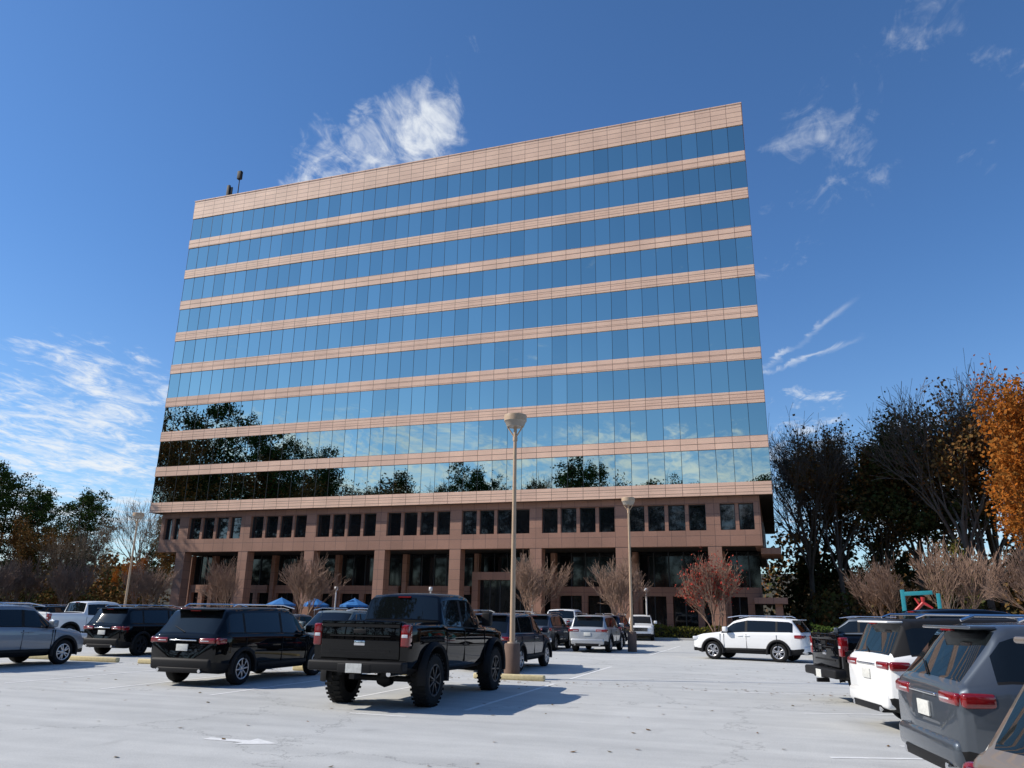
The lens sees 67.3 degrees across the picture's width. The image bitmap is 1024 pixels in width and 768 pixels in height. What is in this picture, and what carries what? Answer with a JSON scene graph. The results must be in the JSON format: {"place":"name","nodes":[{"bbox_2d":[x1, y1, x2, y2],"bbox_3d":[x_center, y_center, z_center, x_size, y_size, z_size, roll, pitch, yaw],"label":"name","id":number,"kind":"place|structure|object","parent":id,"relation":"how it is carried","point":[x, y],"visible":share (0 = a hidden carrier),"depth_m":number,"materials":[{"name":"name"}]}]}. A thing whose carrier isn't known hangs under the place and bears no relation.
{"place":"outdoors","nodes":[
{"label":"outdoors","id":0,"kind":"place"},
{"bbox_2d":[11,604,32,605],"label":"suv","id":1,"kind":"object","parent":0,"point":[23,604],"depth_m":48.78,"materials":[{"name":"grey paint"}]},
{"bbox_2d":[30,604,66,611],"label":"suv","id":2,"kind":"object","parent":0,"point":[58,608],"visible":0.01,"depth_m":47.11,"materials":[{"name":"black paint"}]},
{"bbox_2d":[140,515,174,604],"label":"pine tree","id":3,"kind":"object","parent":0,"point":[155,563],"visible":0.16,"depth_m":114.45,"materials":[{"name":"green plant"}]},
{"bbox_2d":[293,614,312,627],"bbox_3d":[-12.404,13.582,42.939,2.250,1.462,4.750,-5,-17,18],"label":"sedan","id":4,"kind":"object","parent":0,"point":[304,618],"visible":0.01,"depth_m":42.97,"materials":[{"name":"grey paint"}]},
{"bbox_2d":[0,639,940,767],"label":"parking lot","id":5,"kind":"structure","parent":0,"point":[591,720],"depth_m":12.94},
{"bbox_2d":[28,655,47,658],"bbox_3d":[-16.301,9.168,25.924,2.000,0.145,0.180,-5,-17,19],"label":"wheel stop","id":6,"kind":"object","parent":5,"relation":"on","point":[38,657],"visible":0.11,"depth_m":25.65,"materials":[{"name":"yellow paint"}]},
{"bbox_2d":[0,602,86,663],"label":"suv","id":7,"kind":"object","parent":5,"relation":"on","point":[26,632],"visible":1,"depth_m":22.83,"materials":[{"name":"paint"}]},
{"bbox_2d":[39,601,120,632],"bbox_3d":[-21.561,12.161,39.507,2.450,1.962,6.180,-8,-19,29],"label":"pickup truck","id":8,"kind":"object","parent":5,"relation":"on","point":[77,615],"visible":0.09,"depth_m":38.22,"materials":[{"name":"white paint"}]},
{"bbox_2d":[69,656,120,661],"bbox_3d":[-13.598,8.951,25.048,2.000,0.145,0.180,-4,-17,17],"label":"wheel stop","id":9,"kind":"object","parent":5,"relation":"on","point":[94,658],"visible":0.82,"depth_m":24.94,"materials":[{"name":"yellow paint"}]},
{"bbox_2d":[83,604,181,655],"bbox_3d":[-14.083,9.541,29.977,2.340,1.798,4.842,-5,-17,18],"label":"suv","id":10,"kind":"object","parent":5,"relation":"on","point":[134,629],"visible":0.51,"depth_m":28.16,"materials":[{"name":"black paint"}]},
{"bbox_2d":[123,512,144,606],"bbox_3d":[-23.677,11.707,47.657,0.680,7.400,0.680,-5,-17,18],"label":"street lamp","id":11,"kind":"object","parent":5,"relation":"on","point":[138,515],"visible":0.69,"depth_m":48.04,"materials":[{"name":"beige metal"}]},
{"bbox_2d":[138,658,150,663],"bbox_3d":[-10.895,8.734,24.172,2.000,0.145,0.180,-5,-17,18],"label":"wheel stop","id":12,"kind":"object","parent":5,"relation":"on","point":[144,661],"visible":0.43,"depth_m":24.32,"materials":[{"name":"yellow paint"}]},
{"bbox_2d":[150,603,319,684],"bbox_3d":[-6.812,6.707,20.096,2.420,1.838,5.192,-5,-17,18],"label":"suv","id":13,"kind":"object","parent":5,"relation":"on","point":[236,645],"visible":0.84,"depth_m":18.30,"materials":[{"name":"black paint"}]},
{"bbox_2d":[293,666,320,671],"bbox_3d":[-5.488,8.300,22.420,2.000,0.145,0.180,-5,-17,18],"label":"wheel stop","id":14,"kind":"object","parent":5,"relation":"on","point":[298,668],"visible":0.27,"depth_m":22.58,"materials":[{"name":"yellow paint"}]},
{"bbox_2d":[300,607,367,634],"bbox_3d":[-6.295,9.104,28.091,2.340,1.798,4.842,-5,-17,18],"label":"suv","id":15,"kind":"object","parent":5,"relation":"on","point":[347,614],"visible":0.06,"depth_m":27.77,"materials":[{"name":"paint"}]},
{"bbox_2d":[308,593,505,706],"bbox_3d":[-1.972,5.628,16.650,2.420,2.130,5.980,-4,-17,17],"label":"pickup truck","id":16,"kind":"object","parent":5,"relation":"on","point":[424,643],"visible":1,"depth_m":14.85,"materials":[{"name":"black paint"}]},
{"bbox_2d":[7,658,899,766],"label":"fallen leaves","id":17,"kind":"object","parent":5,"relation":"on","point":[483,703],"visible":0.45,"depth_m":17.69,"materials":[{"name":"brown plant"}]},
{"bbox_2d":[0,645,921,758],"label":"parking markings","id":18,"kind":"object","parent":5,"relation":"on","point":[257,741],"visible":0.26,"depth_m":16.29,"materials":[{"name":"paint"}]},
{"bbox_2d":[474,672,544,680],"bbox_3d":[-0.082,7.866,20.668,2.000,0.145,0.180,-5,-17,19],"label":"wheel stop","id":19,"kind":"object","parent":5,"relation":"on","point":[523,677],"visible":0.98,"depth_m":20.47,"materials":[{"name":"yellow paint"}]},
{"bbox_2d":[473,610,551,670],"bbox_3d":[-0.156,8.362,25.261,2.340,1.798,4.842,-5,-17,18],"label":"suv","id":20,"kind":"object","parent":5,"relation":"on","point":[532,640],"visible":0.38,"depth_m":24.39,"materials":[{"name":"paint"}]},
{"bbox_2d":[504,412,526,673],"bbox_3d":[0.049,4.472,21.976,0.680,7.400,0.680,-5,-17,18],"label":"street lamp","id":21,"kind":"object","parent":5,"relation":"on","point":[515,421],"visible":0.97,"depth_m":21.77,"materials":[{"name":"tan painted metal"},{"name":"concrete"}]},
{"bbox_2d":[524,612,571,650],"bbox_3d":[1.696,12.365,38.603,2.280,1.758,4.692,-5,-17,18],"label":"suv","id":22,"kind":"object","parent":5,"relation":"on","point":[558,633],"visible":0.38,"depth_m":37.22,"materials":[{"name":"grey paint"}]},
{"bbox_2d":[547,609,582,627],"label":"suv","id":23,"kind":"object","parent":5,"relation":"on","point":[568,615],"visible":0.04,"depth_m":44.41,"materials":[{"name":"white paint"}]},
{"bbox_2d":[568,613,624,651],"bbox_3d":[4.194,12.104,37.591,2.280,1.758,4.692,-5,-17,18],"label":"suv","id":24,"kind":"object","parent":5,"relation":"on","point":[588,631],"visible":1,"depth_m":35.75,"materials":[{"name":"silver paint"}]},
{"bbox_2d":[596,613,634,646],"bbox_3d":[5.808,14.130,44.346,2.280,1.757,4.692,-5,-17,18],"label":"suv","id":25,"kind":"object","parent":5,"relation":"on","point":[618,618],"visible":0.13,"depth_m":43.16,"materials":[{"name":"paint"}]},
{"bbox_2d":[621,497,636,651],"bbox_3d":[5.838,9.307,37.990,0.680,7.400,0.680,-5,-17,18],"label":"street lamp","id":26,"kind":"object","parent":5,"relation":"on","point":[631,633],"visible":1,"depth_m":37.73,"materials":[{"name":"beige metal"}]},
{"bbox_2d":[629,614,656,640],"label":"suv","id":27,"kind":"object","parent":5,"relation":"on","point":[643,626],"visible":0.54,"depth_m":52.60,"materials":[{"name":"white paint"}]},
{"bbox_2d":[637,637,694,640],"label":"kerb","id":28,"kind":"structure","parent":5,"relation":"on","point":[655,638],"depth_m":55.06,"materials":[{"name":"concrete"}]},
{"bbox_2d":[693,615,811,661],"bbox_3d":[9.981,10.505,31.886,4.692,1.758,2.280,-11,-20,34],"label":"suv","id":29,"kind":"object","parent":5,"relation":"on","point":[784,639],"visible":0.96,"depth_m":30.99,"materials":[{"name":"white paint"}]},
{"bbox_2d":[829,616,895,633],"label":"suv","id":30,"kind":"object","parent":5,"relation":"on","point":[851,625],"visible":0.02,"depth_m":33.54,"materials":[{"name":"grey paint"}]},
{"bbox_2d":[805,609,1010,685],"bbox_3d":[9.687,5.870,16.615,6.180,1.962,2.450,0,-17,3],"label":"pickup truck","id":31,"kind":"object","parent":5,"relation":"on","point":[831,652],"visible":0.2,"depth_m":16.25,"materials":[{"name":"black paint"}]},
{"bbox_2d":[900,590,941,610],"bbox_3d":[23.025,13.218,43.045,2.000,3.300,0.240,-10,-20,32],"label":"frame sculpture","id":32,"kind":"object","parent":5,"relation":"on","point":[903,593],"visible":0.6,"depth_m":43.32,"materials":[{"name":"teal paint"}]},
{"bbox_2d":[847,613,1023,718],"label":"suv","id":33,"kind":"object","parent":5,"relation":"on","point":[882,657],"visible":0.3,"depth_m":12.46,"materials":[{"name":"white paint"}]},
{"bbox_2d":[895,614,1023,767],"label":"suv","id":34,"kind":"object","parent":5,"relation":"on","point":[959,687],"visible":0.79,"depth_m":7.71,"materials":[{"name":"grey paint"}]},
{"bbox_2d":[963,636,1023,767],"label":"suv","id":35,"kind":"object","parent":5,"relation":"on","point":[1005,748],"visible":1,"depth_m":3.79,"materials":[{"name":"beige paint"}]},
{"bbox_2d":[977,545,1023,610],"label":"crape myrtle","id":36,"kind":"object","parent":5,"relation":"on","point":[1019,572],"visible":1,"depth_m":46.72,"materials":[{"name":"brown plant"}]},
{"bbox_2d":[0,561,1021,617],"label":"wooded hill","id":37,"kind":"structure","parent":0,"point":[764,606],"depth_m":148.00,"materials":[{"name":"green plant"}]},
{"bbox_2d":[0,0,1023,574],"label":"sky","id":38,"kind":"structure","parent":0,"point":[884,139],"materials":[{"name":"blue"}]},
{"label":"ground","id":39,"kind":"structure","parent":0,"visible":0},
{"bbox_2d":[0,562,22,597],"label":"crape myrtle","id":40,"kind":"object","parent":39,"relation":"on","point":[3,577],"visible":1,"depth_m":72.58,"materials":[{"name":"brown plant"}]},
{"bbox_2d":[0,460,29,552],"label":"pine tree","id":41,"kind":"object","parent":39,"relation":"on","point":[5,474],"visible":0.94,"depth_m":100.41,"materials":[{"name":"green plant"}]},
{"bbox_2d":[0,472,40,566],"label":"pine tree","id":42,"kind":"object","parent":39,"relation":"on","point":[14,496],"visible":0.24,"depth_m":107.02,"materials":[{"name":"green plant"}]},
{"bbox_2d":[0,510,43,574],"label":"brown tree","id":43,"kind":"object","parent":39,"relation":"on","point":[17,544],"visible":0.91,"depth_m":93.19,"materials":[{"name":"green plant"}]},
{"bbox_2d":[0,551,57,603],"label":"crape myrtle","id":44,"kind":"object","parent":39,"relation":"on","point":[24,582],"visible":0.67,"depth_m":79.87,"materials":[{"name":"brown plant"}]},
{"bbox_2d":[3,494,66,587],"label":"pine tree","id":45,"kind":"object","parent":39,"relation":"on","point":[46,502],"visible":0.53,"depth_m":99.01,"materials":[{"name":"green plant"}]},
{"bbox_2d":[1,481,68,592],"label":"pine tree","id":46,"kind":"object","parent":39,"relation":"on","point":[38,492],"visible":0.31,"depth_m":102.27,"materials":[{"name":"green plant"}]},
{"bbox_2d":[25,519,78,605],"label":"brown tree","id":47,"kind":"object","parent":39,"relation":"on","point":[36,540],"visible":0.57,"depth_m":92.75,"materials":[{"name":"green plant"}]},
{"bbox_2d":[34,530,93,605],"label":"bare tree","id":48,"kind":"object","parent":39,"relation":"on","point":[53,556],"visible":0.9,"depth_m":90.97,"materials":[{"name":"brown plant"}]},
{"bbox_2d":[44,558,98,605],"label":"crape myrtle","id":49,"kind":"object","parent":39,"relation":"on","point":[63,580],"visible":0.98,"depth_m":75.02,"materials":[{"name":"brown plant"}]},
{"bbox_2d":[55,493,110,575],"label":"pine tree","id":50,"kind":"object","parent":39,"relation":"on","point":[89,501],"visible":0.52,"depth_m":107.29,"materials":[{"name":"green plant"}]},
{"bbox_2d":[57,486,117,587],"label":"pine tree","id":51,"kind":"object","parent":39,"relation":"on","point":[102,501],"visible":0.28,"depth_m":114.68,"materials":[{"name":"green plant"}]},
{"bbox_2d":[68,511,118,600],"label":"bare tree","id":52,"kind":"object","parent":39,"relation":"on","point":[96,546],"visible":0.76,"depth_m":101.35,"materials":[{"name":"brown plant"}]},
{"bbox_2d":[94,490,161,604],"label":"bare tree","id":53,"kind":"object","parent":39,"relation":"on","point":[150,523],"visible":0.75,"depth_m":92.68,"materials":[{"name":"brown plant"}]},
{"bbox_2d":[111,554,147,606],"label":"autumn tree","id":54,"kind":"object","parent":39,"relation":"on","point":[115,577],"visible":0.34,"depth_m":89.84,"materials":[{"name":"orange plant"}]},
{"bbox_2d":[119,559,178,606],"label":"crape myrtle","id":55,"kind":"object","parent":39,"relation":"on","point":[142,586],"visible":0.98,"depth_m":72.84,"materials":[{"name":"brown plant"}]},
{"bbox_2d":[149,535,175,606],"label":"brown tree","id":56,"kind":"object","parent":39,"relation":"on","point":[167,560],"visible":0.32,"depth_m":100.31,"materials":[{"name":"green plant"}]},
{"bbox_2d":[195,556,243,606],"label":"crape myrtle","id":57,"kind":"object","parent":39,"relation":"on","point":[226,582],"visible":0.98,"depth_m":69.72,"materials":[{"name":"brown plant"}]},
{"bbox_2d":[278,551,350,614],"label":"crape myrtle","id":58,"kind":"object","parent":39,"relation":"on","point":[309,584],"visible":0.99,"depth_m":67.25,"materials":[{"name":"brown plant"}]},
{"bbox_2d":[0,523,1023,630],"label":"distant woodland","id":59,"kind":"object","parent":39,"relation":"on","point":[829,611],"visible":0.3,"depth_m":84.27,"materials":[{"name":"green plant"}]},
{"bbox_2d":[504,550,573,613],"bbox_3d":[2.041,16.572,61.355,6.004,6.702,4.961,3,-17,-7],"label":"crape myrtle","id":60,"kind":"object","parent":39,"relation":"on","point":[526,581],"visible":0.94,"depth_m":60.90,"materials":[{"name":"brown plant"}]},
{"bbox_2d":[584,550,652,616],"bbox_3d":[8.353,16.214,59.523,6.207,6.531,4.111,8,-18,-22],"label":"crape myrtle","id":61,"kind":"object","parent":39,"relation":"on","point":[618,590],"visible":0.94,"depth_m":58.99,"materials":[{"name":"brown plant"}]},
{"bbox_2d":[644,588,647,614],"bbox_3d":[10.700,18.125,61.053,0.320,3.750,0.312,-5,-17,18],"label":"path light","id":62,"kind":"object","parent":39,"relation":"on","point":[646,602],"visible":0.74,"depth_m":61.20,"materials":[{"name":"white paint"}]},
{"bbox_2d":[654,624,725,637],"bbox_3d":[14.883,18.590,57.611,11.142,1.181,1.803,-5,-17,18],"label":"hedge","id":63,"kind":"object","parent":39,"relation":"on","point":[665,631],"visible":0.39,"depth_m":57.74,"materials":[{"name":"green plant"}]},
{"bbox_2d":[674,547,747,631],"bbox_3d":[14.678,15.508,57.056,5.691,6.680,4.494,-7,-18,26],"label":"crape myrtle","id":64,"kind":"object","parent":39,"relation":"on","point":[714,584],"visible":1,"depth_m":56.80,"materials":[{"name":"brown plant"}]},
{"bbox_2d":[763,403,862,628],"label":"bare tree","id":65,"kind":"object","parent":39,"relation":"on","point":[809,562],"visible":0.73,"depth_m":76.45,"materials":[{"name":"brown plant"}]},
{"bbox_2d":[769,420,858,606],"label":"bare tree","id":66,"kind":"object","parent":39,"relation":"on","point":[821,567],"visible":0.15,"depth_m":84.91,"materials":[{"name":"brown plant"}]},
{"bbox_2d":[769,414,863,617],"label":"bare tree","id":67,"kind":"object","parent":39,"relation":"on","point":[844,558],"visible":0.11,"depth_m":85.46,"materials":[{"name":"brown plant"}]},
{"bbox_2d":[810,622,837,632],"bbox_3d":[26.679,17.002,52.102,12.130,1.457,1.846,-5,-17,18],"label":"hedge","id":68,"kind":"object","parent":39,"relation":"on","point":[827,629],"visible":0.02,"depth_m":53.31,"materials":[{"name":"green plant"}]},
{"bbox_2d":[790,417,907,613],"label":"bare tree","id":69,"kind":"object","parent":39,"relation":"on","point":[849,530],"visible":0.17,"depth_m":79.72,"materials":[{"name":"brown plant"}]},
{"bbox_2d":[788,423,923,618],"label":"bare tree","id":70,"kind":"object","parent":39,"relation":"on","point":[833,518],"visible":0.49,"depth_m":76.64,"materials":[{"name":"brown plant"}]},
{"bbox_2d":[809,439,930,605],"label":"oak tree","id":71,"kind":"object","parent":39,"relation":"on","point":[871,546],"visible":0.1,"depth_m":81.73,"materials":[{"name":"green plant"}]},
{"bbox_2d":[823,403,931,609],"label":"bare tree","id":72,"kind":"object","parent":39,"relation":"on","point":[900,529],"visible":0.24,"depth_m":73.84,"materials":[{"name":"brown plant"}]},
{"bbox_2d":[840,551,916,618],"bbox_3d":[27.466,15.865,57.421,4.721,6.586,6.729,-2,-17,10],"label":"crape myrtle","id":73,"kind":"object","parent":39,"relation":"on","point":[877,590],"visible":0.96,"depth_m":57.59,"materials":[{"name":"brown plant"}]},
{"bbox_2d":[849,534,907,617],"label":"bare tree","id":74,"kind":"object","parent":39,"relation":"on","point":[863,564],"visible":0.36,"depth_m":81.30,"materials":[{"name":"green plant"}]},
{"bbox_2d":[836,391,1000,608],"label":"oak tree","id":75,"kind":"object","parent":39,"relation":"on","point":[875,504],"visible":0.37,"depth_m":71.79,"materials":[{"name":"green plant"}]},
{"bbox_2d":[853,387,1007,608],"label":"oak tree","id":76,"kind":"object","parent":39,"relation":"on","point":[955,505],"visible":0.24,"depth_m":69.40,"materials":[{"name":"green plant"}]},
{"bbox_2d":[846,368,1018,607],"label":"bare tree","id":77,"kind":"object","parent":39,"relation":"on","point":[963,536],"visible":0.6,"depth_m":66.26,"materials":[{"name":"brown plant"}]},
{"bbox_2d":[928,539,977,608],"bbox_3d":[33.387,15.534,57.972,3.466,7.753,3.906,-14,-22,41],"label":"bare shrub","id":78,"kind":"object","parent":39,"relation":"on","point":[953,550],"visible":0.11,"depth_m":58.06,"materials":[{"name":"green plant"}]},
{"bbox_2d":[888,377,1021,610],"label":"brown tree","id":79,"kind":"object","parent":39,"relation":"on","point":[971,469],"visible":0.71,"depth_m":65.09,"materials":[{"name":"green plant"}]},
{"bbox_2d":[908,534,1012,608],"bbox_3d":[29.261,13.249,49.611,5.350,7.228,6.474,10,-19,-27],"label":"crape myrtle","id":80,"kind":"object","parent":39,"relation":"on","point":[953,580],"visible":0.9,"depth_m":49.77,"materials":[{"name":"brown plant"}]},
{"bbox_2d":[915,349,1022,612],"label":"bare tree","id":81,"kind":"object","parent":39,"relation":"on","point":[994,545],"visible":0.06,"depth_m":69.98,"materials":[{"name":"brown plant"}]},
{"bbox_2d":[954,373,1023,564],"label":"brown tree","id":82,"kind":"object","parent":39,"relation":"on","point":[1021,394],"visible":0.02,"depth_m":68.86,"materials":[{"name":"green plant"}]},
{"bbox_2d":[966,353,1023,549],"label":"autumn tree","id":83,"kind":"object","parent":39,"relation":"on","point":[1009,432],"visible":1,"depth_m":54.34,"materials":[{"name":"orange plant"}]},
{"bbox_2d":[972,366,1023,530],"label":"autumn tree","id":84,"kind":"object","parent":39,"relation":"on","point":[991,443],"visible":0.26,"depth_m":58.35,"materials":[{"name":"orange plant"}]},
{"bbox_2d":[982,439,1023,547],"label":"autumn tree","id":85,"kind":"object","parent":39,"relation":"on","point":[1009,527],"visible":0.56,"depth_m":55.52,"materials":[{"name":"orange plant"}]},
{"label":"pavement","id":86,"kind":"structure","parent":0,"visible":0},
{"bbox_2d":[268,598,295,605],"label":"patio umbrella","id":87,"kind":"object","parent":86,"relation":"on","point":[281,601],"visible":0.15,"depth_m":72.04,"materials":[{"name":"blue fabric"}]},
{"bbox_2d":[304,599,328,614],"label":"patio umbrella","id":88,"kind":"object","parent":86,"relation":"on","point":[317,601],"visible":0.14,"depth_m":72.73,"materials":[{"name":"blue fabric"}]},
{"bbox_2d":[339,598,368,606],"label":"patio umbrella","id":89,"kind":"object","parent":86,"relation":"on","point":[354,602],"visible":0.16,"depth_m":69.54,"materials":[{"name":"blue fabric"}]},
{"bbox_2d":[158,495,787,627],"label":"granite frame","id":90,"kind":"object","parent":86,"relation":"on","point":[714,538],"visible":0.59,"depth_m":71.91,"materials":[{"name":"brown stone"}]},
{"bbox_2d":[166,504,753,539],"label":"windows","id":91,"kind":"structure","parent":90,"relation":"attached to","point":[676,518],"depth_m":70.93,"materials":[{"name":"black glass"}]},
{"bbox_2d":[165,503,754,627],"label":"window frames","id":92,"kind":"structure","parent":90,"relation":"attached to","point":[481,554],"depth_m":73.11,"materials":[{"name":"brown metal"}]},
{"bbox_2d":[154,494,774,614],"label":"soffits and interior","id":93,"kind":"object","parent":90,"relation":"on","point":[766,503],"visible":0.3,"depth_m":73.34,"materials":[{"name":"brown stone"}]},
{"bbox_2d":[149,103,774,525],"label":"stone bands","id":94,"kind":"object","parent":93,"relation":"on","point":[667,127],"visible":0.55,"depth_m":76.30,"materials":[{"name":"beige stone"}]},
{"bbox_2d":[152,125,770,502],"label":"curtain wall glass","id":95,"kind":"object","parent":94,"relation":"on","point":[591,471],"visible":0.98,"depth_m":75.85,"materials":[{"name":"glass"}]},
{"bbox_2d":[151,125,771,502],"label":"mullions","id":96,"kind":"object","parent":95,"relation":"attached to","point":[454,334],"visible":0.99,"depth_m":77.04,"materials":[{"name":"blue metal"}]},
{"bbox_2d":[195,102,746,201],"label":"parapet coping","id":97,"kind":"object","parent":94,"relation":"on","point":[484,149],"visible":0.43,"depth_m":81.38,"materials":[{"name":"pink stone"}]},
{"bbox_2d":[226,171,242,194],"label":"roof antennas","id":98,"kind":"object","parent":97,"relation":"on","point":[239,178],"visible":0.54,"depth_m":94.85,"materials":[{"name":"grey metal"}]},
{"bbox_2d":[581,136,752,481],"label":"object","id":99,"kind":"object","parent":94,"relation":"on","point":[706,305],"visible":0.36,"depth_m":69.51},
{"bbox_2d":[192,552,763,627],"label":"lobby windows","id":100,"kind":"structure","parent":90,"relation":"attached to","point":[646,567],"depth_m":72.40,"materials":[{"name":"black glass"}]}
]}

